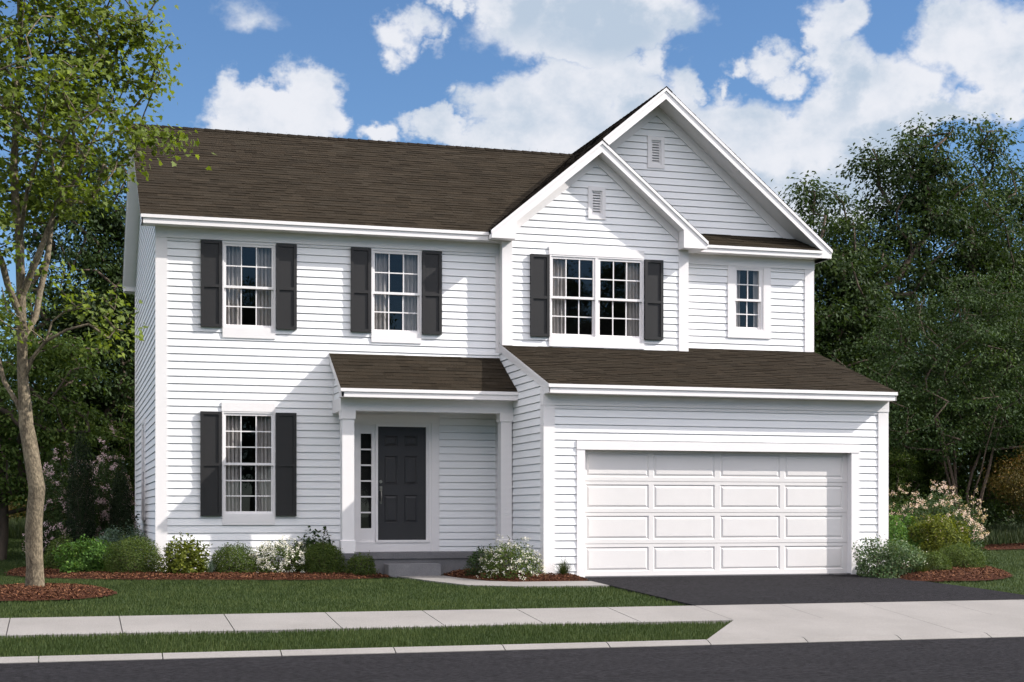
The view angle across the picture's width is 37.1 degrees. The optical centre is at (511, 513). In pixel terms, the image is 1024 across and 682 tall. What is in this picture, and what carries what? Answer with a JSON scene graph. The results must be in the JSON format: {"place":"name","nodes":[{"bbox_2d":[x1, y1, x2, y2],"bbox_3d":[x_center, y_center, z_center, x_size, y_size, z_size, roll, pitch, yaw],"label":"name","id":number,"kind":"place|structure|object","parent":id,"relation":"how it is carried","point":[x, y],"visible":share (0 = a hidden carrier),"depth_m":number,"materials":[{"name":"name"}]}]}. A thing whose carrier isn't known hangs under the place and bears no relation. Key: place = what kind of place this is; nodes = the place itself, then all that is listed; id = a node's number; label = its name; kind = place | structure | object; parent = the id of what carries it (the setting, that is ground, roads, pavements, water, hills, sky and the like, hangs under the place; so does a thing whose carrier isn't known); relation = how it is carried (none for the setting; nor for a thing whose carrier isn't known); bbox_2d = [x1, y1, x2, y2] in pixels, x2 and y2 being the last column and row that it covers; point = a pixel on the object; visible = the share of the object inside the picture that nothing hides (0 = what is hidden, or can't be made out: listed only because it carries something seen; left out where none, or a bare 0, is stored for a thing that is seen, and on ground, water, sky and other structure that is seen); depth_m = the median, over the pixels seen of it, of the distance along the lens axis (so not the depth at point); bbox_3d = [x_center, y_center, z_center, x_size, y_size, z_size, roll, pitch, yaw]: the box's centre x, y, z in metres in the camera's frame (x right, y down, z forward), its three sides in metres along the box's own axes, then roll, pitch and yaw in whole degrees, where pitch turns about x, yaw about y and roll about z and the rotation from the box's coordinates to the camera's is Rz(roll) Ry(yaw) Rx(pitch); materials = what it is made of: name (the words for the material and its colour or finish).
{"place":"outdoors","nodes":[
{"label":"outdoors","id":0,"kind":"place"},
{"bbox_2d":[0,538,63,575],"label":"grass","id":1,"kind":"structure","parent":0,"point":[8,563],"depth_m":35.41,"materials":[{"name":"green plant"}]},
{"bbox_2d":[8,515,134,538],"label":"tall grass","id":2,"kind":"structure","parent":0,"point":[17,530],"depth_m":45.09,"materials":[{"name":"green plant"}]},
{"bbox_2d":[0,619,730,656],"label":"grass","id":3,"kind":"structure","parent":0,"point":[175,642],"depth_m":16.88,"materials":[{"name":"green plant"}]},
{"bbox_2d":[0,606,732,638],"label":"sidewalk","id":4,"kind":"structure","parent":0,"point":[146,624],"depth_m":18.09,"materials":[{"name":"concrete"}]},
{"bbox_2d":[6,615,234,635],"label":"sidewalk joints","id":5,"kind":"object","parent":4,"relation":"on","point":[119,620],"depth_m":17.27,"materials":[{"name":"grey concrete"}]},
{"bbox_2d":[0,637,1023,681],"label":"road","id":6,"kind":"structure","parent":0,"point":[971,660],"depth_m":14.62,"materials":[{"name":"grey asphalt"}]},
{"bbox_2d":[0,517,1023,658],"bbox_3d":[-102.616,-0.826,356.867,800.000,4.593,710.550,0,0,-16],"label":"lawn","id":7,"kind":"structure","parent":0,"point":[1010,555],"depth_m":20.82,"materials":[{"name":"plant"}]},
{"bbox_2d":[3,379,42,473],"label":"broadleaf tree","id":8,"kind":"object","parent":7,"relation":"on","point":[12,440],"visible":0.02,"depth_m":50.21,"materials":[{"name":"green plant"}]},
{"bbox_2d":[0,583,116,600],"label":"mulch bed","id":9,"kind":"object","parent":7,"relation":"on","point":[22,591],"visible":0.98,"depth_m":20.63,"materials":[{"name":"brown wood"}]},
{"bbox_2d":[0,0,215,586],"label":"maple tree","id":10,"kind":"object","parent":9,"relation":"on","point":[64,105],"visible":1,"depth_m":21.27,"materials":[{"name":"green plant"}]},
{"bbox_2d":[0,288,131,559],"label":"layered tree","id":11,"kind":"object","parent":7,"relation":"on","point":[15,488],"visible":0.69,"depth_m":33.98,"materials":[{"name":"green plant"}]},
{"bbox_2d":[0,138,134,533],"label":"broadleaf tree","id":12,"kind":"object","parent":7,"relation":"on","point":[89,258],"visible":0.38,"depth_m":36.43,"materials":[{"name":"green plant"}]},
{"bbox_2d":[0,338,134,519],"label":"undergrowth","id":13,"kind":"object","parent":7,"relation":"on","point":[56,471],"depth_m":57.74,"materials":[{"name":"green plant"}]},
{"bbox_2d":[8,461,132,520],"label":"undergrowth","id":14,"kind":"object","parent":7,"relation":"on","point":[15,514],"visible":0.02,"depth_m":52.31,"materials":[{"name":"green plant"}]},
{"bbox_2d":[75,239,134,471],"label":"broadleaf tree","id":15,"kind":"object","parent":7,"relation":"on","point":[111,371],"depth_m":45.15,"materials":[{"name":"green plant"}]},
{"bbox_2d":[77,400,134,532],"bbox_3d":[-8.630,-0.809,36.188,3.847,3.808,2.585,0,0,15],"label":"layered tree","id":16,"kind":"object","parent":7,"relation":"on","point":[127,450],"visible":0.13,"depth_m":35.94,"materials":[{"name":"green plant"}]},
{"bbox_2d":[4,566,389,579],"bbox_3d":[-5.815,1.031,27.432,6.370,0.189,6.580,0,0,-16],"label":"mulch bed","id":17,"kind":"object","parent":7,"relation":"on","point":[49,572],"visible":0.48,"depth_m":24.95,"materials":[{"name":"brown wood"}]},
{"bbox_2d":[21,441,98,565],"bbox_3d":[-8.529,-0.141,28.959,1.445,2.506,1.542,0,0,9],"label":"lilac","id":18,"kind":"object","parent":17,"relation":"on","point":[57,504],"visible":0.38,"depth_m":28.61,"materials":[{"name":"green plant"}]},
{"bbox_2d":[43,531,78,568],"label":"shrub","id":19,"kind":"object","parent":17,"relation":"on","point":[49,560],"visible":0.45,"depth_m":27.15,"materials":[{"name":"green plant"}]},
{"bbox_2d":[57,426,97,553],"bbox_3d":[-8.046,-0.313,28.346,0.993,2.808,0.720,0,0,17],"label":"evergreen shrub","id":20,"kind":"object","parent":17,"relation":"on","point":[72,493],"visible":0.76,"depth_m":28.30,"materials":[{"name":"green plant"}]},
{"bbox_2d":[52,534,120,578],"bbox_3d":[-7.217,0.720,26.020,0.993,0.769,1.110,0,0,38],"label":"shrub","id":21,"kind":"object","parent":17,"relation":"on","point":[80,562],"visible":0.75,"depth_m":25.81,"materials":[{"name":"green plant"}]},
{"bbox_2d":[73,423,141,549],"bbox_3d":[-7.977,-0.335,29.736,1.629,2.902,1.478,0,0,43],"label":"lilac","id":22,"kind":"object","parent":17,"relation":"on","point":[99,500],"visible":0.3,"depth_m":29.45,"materials":[{"name":"green plant"}]},
{"bbox_2d":[90,519,149,568],"bbox_3d":[-7.021,0.596,27.221,1.208,1.020,1.053,0,0,-16],"label":"shrub","id":23,"kind":"object","parent":17,"relation":"on","point":[104,537],"visible":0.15,"depth_m":27.16,"materials":[{"name":"green plant"}]},
{"bbox_2d":[102,460,139,546],"bbox_3d":[-7.401,0.031,28.805,0.688,2.111,0.693,0,0,-3],"label":"evergreen shrub","id":24,"kind":"object","parent":17,"relation":"on","point":[125,501],"visible":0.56,"depth_m":28.80,"materials":[{"name":"green plant"}]},
{"bbox_2d":[102,533,163,572],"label":"shrub","id":25,"kind":"object","parent":17,"relation":"on","point":[123,551],"visible":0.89,"depth_m":25.45,"materials":[{"name":"green plant"}]},
{"bbox_2d":[156,532,211,573],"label":"shrub","id":26,"kind":"object","parent":17,"relation":"on","point":[179,563],"visible":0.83,"depth_m":25.13,"materials":[{"name":"green plant"}]},
{"bbox_2d":[206,557,216,572],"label":"grass tuft","id":27,"kind":"object","parent":17,"relation":"on","point":[210,569],"visible":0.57,"depth_m":25.33,"materials":[{"name":"green plant"}]},
{"bbox_2d":[210,541,259,572],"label":"shrub","id":28,"kind":"object","parent":17,"relation":"on","point":[233,558],"visible":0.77,"depth_m":25.49,"materials":[{"name":"green plant"}]},
{"bbox_2d":[247,535,305,572],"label":"shrub","id":29,"kind":"object","parent":17,"relation":"on","point":[270,565],"visible":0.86,"depth_m":25.63,"materials":[{"name":"white plant"}]},
{"bbox_2d":[288,525,335,571],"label":"shrub","id":30,"kind":"object","parent":17,"relation":"on","point":[308,541],"visible":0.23,"depth_m":26.34,"materials":[{"name":"green plant"}]},
{"bbox_2d":[297,541,347,573],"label":"shrub","id":31,"kind":"object","parent":17,"relation":"on","point":[324,561],"visible":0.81,"depth_m":25.66,"materials":[{"name":"green plant"}]},
{"bbox_2d":[341,551,378,578],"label":"shrub","id":32,"kind":"object","parent":17,"relation":"on","point":[356,564],"visible":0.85,"depth_m":25.51,"materials":[{"name":"green plant"}]},
{"bbox_2d":[0,575,689,617],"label":"grass","id":33,"kind":"structure","parent":7,"relation":"on","point":[237,586],"depth_m":21.04,"materials":[{"name":"green plant"}]},
{"bbox_2d":[397,576,609,587],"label":"front walk","id":34,"kind":"structure","parent":7,"relation":"on","point":[461,581],"depth_m":23.94,"materials":[{"name":"concrete"}]},
{"bbox_2d":[122,86,897,577],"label":"house","id":35,"kind":"structure","parent":7,"relation":"on","point":[596,356],"depth_m":26.80,"materials":[{"name":"white plastic"}]},
{"bbox_2d":[142,419,146,519],"bbox_3d":[-7.182,-0.862,29.999,0.130,1.970,0.900,0,0,-16],"label":"window","id":36,"kind":"structure","parent":35,"relation":"in","point":[143,419],"depth_m":30.38,"materials":[{"name":"white glass"}]},
{"bbox_2d":[221,402,274,524],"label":"window","id":37,"kind":"structure","parent":35,"relation":"in","point":[248,429],"depth_m":26.46,"materials":[{"name":"clear glass"}]},
{"bbox_2d":[222,241,274,338],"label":"window","id":38,"kind":"structure","parent":35,"relation":"in","point":[248,269],"depth_m":26.47,"materials":[{"name":"clear glass"}]},
{"bbox_2d":[371,249,420,343],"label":"window","id":39,"kind":"structure","parent":35,"relation":"in","point":[395,274],"depth_m":27.20,"materials":[{"name":"white glass"}]},
{"bbox_2d":[378,426,425,539],"bbox_3d":[-1.957,-0.545,27.165,0.880,2.012,0.120,0,0,-16],"label":"front door","id":40,"kind":"structure","parent":35,"relation":"in","point":[401,450],"depth_m":27.19,"materials":[{"name":"black wood"}]},
{"bbox_2d":[549,246,643,348],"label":"window","id":41,"kind":"structure","parent":35,"relation":"in","point":[597,294],"depth_m":28.14,"materials":[{"name":"clear glass"}]},
{"bbox_2d":[585,450,846,575],"bbox_3d":[3.505,-0.037,26.094,5.000,2.180,0.065,0,0,-16],"label":"garage door","id":42,"kind":"structure","parent":35,"relation":"in","point":[647,512],"depth_m":26.05,"materials":[{"name":"paint"}]},
{"bbox_2d":[727,266,770,338],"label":"window","id":43,"kind":"structure","parent":35,"relation":"in","point":[749,290],"depth_m":29.17,"materials":[{"name":"white glass"}]},
{"bbox_2d":[441,568,586,581],"bbox_3d":[0.018,1.021,25.422,2.030,0.240,2.538,0,0,-16],"label":"mulch bed","id":44,"kind":"object","parent":7,"relation":"on","point":[548,576],"visible":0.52,"depth_m":24.56,"materials":[{"name":"brown wood"}]},
{"bbox_2d":[463,545,497,575],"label":"shrub","id":45,"kind":"object","parent":44,"relation":"on","point":[477,555],"visible":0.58,"depth_m":25.09,"materials":[{"name":"green plant"}]},
{"bbox_2d":[477,534,545,580],"bbox_3d":[0.007,0.717,24.746,1.079,0.773,1.082,0,0,-42],"label":"shrub","id":46,"kind":"object","parent":44,"relation":"on","point":[514,562],"visible":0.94,"depth_m":24.57,"materials":[{"name":"green plant"}]},
{"bbox_2d":[550,557,576,574],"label":"grass tuft","id":47,"kind":"object","parent":44,"relation":"on","point":[564,567],"visible":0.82,"depth_m":24.76,"materials":[{"name":"green plant"}]},
{"bbox_2d":[814,277,843,362],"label":"broadleaf tree","id":48,"kind":"object","parent":7,"relation":"on","point":[815,294],"depth_m":40.68,"materials":[{"name":"green plant"}]},
{"bbox_2d":[771,169,949,446],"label":"broadleaf tree","id":49,"kind":"object","parent":7,"relation":"on","point":[845,271],"visible":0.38,"depth_m":42.19,"materials":[{"name":"green plant"}]},
{"bbox_2d":[889,438,932,519],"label":"layered tree","id":50,"kind":"object","parent":7,"relation":"on","point":[906,469],"visible":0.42,"depth_m":42.27,"materials":[{"name":"green plant"}]},
{"bbox_2d":[890,371,946,508],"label":"layered tree","id":51,"kind":"object","parent":7,"relation":"on","point":[923,473],"visible":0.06,"depth_m":44.38,"materials":[{"name":"green plant"}]},
{"bbox_2d":[814,111,1023,519],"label":"broadleaf tree","id":52,"kind":"object","parent":7,"relation":"on","point":[925,204],"visible":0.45,"depth_m":44.92,"materials":[{"name":"green plant"}]},
{"bbox_2d":[835,265,1023,534],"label":"multistem tree","id":53,"kind":"object","parent":7,"relation":"on","point":[968,334],"visible":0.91,"depth_m":39.00,"materials":[{"name":"green plant"}]},
{"bbox_2d":[867,562,1012,580],"bbox_3d":[7.684,1.018,29.033,4.480,0.300,7.293,0,0,-16],"label":"mulch bed","id":54,"kind":"object","parent":7,"relation":"on","point":[958,573],"visible":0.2,"depth_m":25.67,"materials":[{"name":"brown wood"}]},
{"bbox_2d":[851,532,926,577],"bbox_3d":[6.447,0.718,26.163,1.263,0.816,1.176,0,0,-16],"label":"shrub","id":55,"kind":"object","parent":54,"relation":"on","point":[884,557],"visible":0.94,"depth_m":25.92,"materials":[{"name":"green plant"}]},
{"bbox_2d":[889,504,923,559],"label":"shrub","id":56,"kind":"object","parent":54,"relation":"on","point":[900,529],"visible":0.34,"depth_m":29.00,"materials":[{"name":"green plant"}]},
{"bbox_2d":[914,560,939,572],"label":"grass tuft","id":57,"kind":"object","parent":54,"relation":"on","point":[924,568],"visible":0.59,"depth_m":25.77,"materials":[{"name":"green plant"}]},
{"bbox_2d":[911,549,952,569],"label":"shrub","id":58,"kind":"object","parent":54,"relation":"on","point":[937,562],"visible":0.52,"depth_m":26.16,"materials":[{"name":"green plant"}]},
{"bbox_2d":[904,510,971,562],"bbox_3d":[8.130,0.519,29.153,1.303,1.174,1.398,0,0,14],"label":"shrub","id":59,"kind":"object","parent":54,"relation":"on","point":[935,532],"visible":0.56,"depth_m":28.91,"materials":[{"name":"green plant"}]},
{"bbox_2d":[889,480,994,564],"bbox_3d":[8.755,0.188,31.743,2.716,1.802,2.558,0,0,-16],"label":"shrub","id":60,"kind":"object","parent":54,"relation":"on","point":[943,504],"visible":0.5,"depth_m":31.34,"materials":[{"name":"green plant"}]},
{"bbox_2d":[937,542,986,567],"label":"shrub","id":61,"kind":"object","parent":54,"relation":"on","point":[969,556],"visible":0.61,"depth_m":27.11,"materials":[{"name":"green plant"}]},
{"bbox_2d":[891,445,1023,527],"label":"undergrowth","id":62,"kind":"object","parent":7,"relation":"on","point":[993,518],"visible":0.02,"depth_m":46.34,"materials":[{"name":"beige plant"}]},
{"bbox_2d":[900,112,1023,523],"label":"broadleaf tree","id":63,"kind":"object","parent":7,"relation":"on","point":[1013,198],"visible":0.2,"depth_m":48.66,"materials":[{"name":"green plant"}]},
{"bbox_2d":[911,382,1023,526],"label":"layered tree","id":64,"kind":"object","parent":7,"relation":"on","point":[939,478],"visible":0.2,"depth_m":43.96,"materials":[{"name":"green plant"}]},
{"bbox_2d":[921,307,1017,516],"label":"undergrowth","id":65,"kind":"object","parent":7,"relation":"on","point":[977,486],"visible":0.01,"depth_m":59.55,"materials":[{"name":"green plant"}]},
{"bbox_2d":[928,549,1023,594],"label":"grass","id":66,"kind":"structure","parent":7,"relation":"on","point":[998,563],"depth_m":27.85,"materials":[{"name":"green plant"}]},
{"bbox_2d":[959,279,1019,516],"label":"broadleaf tree","id":67,"kind":"object","parent":7,"relation":"on","point":[966,421],"depth_m":57.35,"materials":[{"name":"green plant"}]},
{"bbox_2d":[959,287,1023,479],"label":"broadleaf tree","id":68,"kind":"object","parent":7,"relation":"on","point":[1007,456],"visible":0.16,"depth_m":42.88,"materials":[{"name":"green plant"}]},
{"bbox_2d":[974,542,1023,549],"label":"mulch bed","id":69,"kind":"object","parent":7,"relation":"on","point":[1004,546],"visible":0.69,"depth_m":37.35,"materials":[{"name":"brown wood"}]},
{"bbox_2d":[980,441,1023,523],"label":"rusty shrub","id":70,"kind":"object","parent":69,"relation":"on","point":[1017,490],"visible":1,"depth_m":37.67,"materials":[{"name":"green plant"}]},
{"bbox_2d":[582,574,1023,605],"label":"driveway","id":71,"kind":"structure","parent":0,"point":[758,589],"depth_m":22.91,"materials":[{"name":"black asphalt"}]},
{"bbox_2d":[695,600,1023,638],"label":"driveway apron","id":72,"kind":"object","parent":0,"point":[792,620],"visible":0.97,"depth_m":19.28,"materials":[{"name":"concrete"}]},
{"bbox_2d":[910,520,1023,544],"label":"tall grass","id":73,"kind":"structure","parent":0,"point":[1005,534],"depth_m":40.58,"materials":[{"name":"green plant"}]},
{"bbox_3d":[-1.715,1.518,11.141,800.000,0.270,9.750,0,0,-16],"label":"kerb footing","id":74,"kind":"structure","parent":0,"visible":0},
{"bbox_2d":[0,631,1023,663],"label":"kerb","id":75,"kind":"structure","parent":74,"relation":"on","point":[219,654],"depth_m":16.55,"materials":[{"name":"concrete"}]}
]}

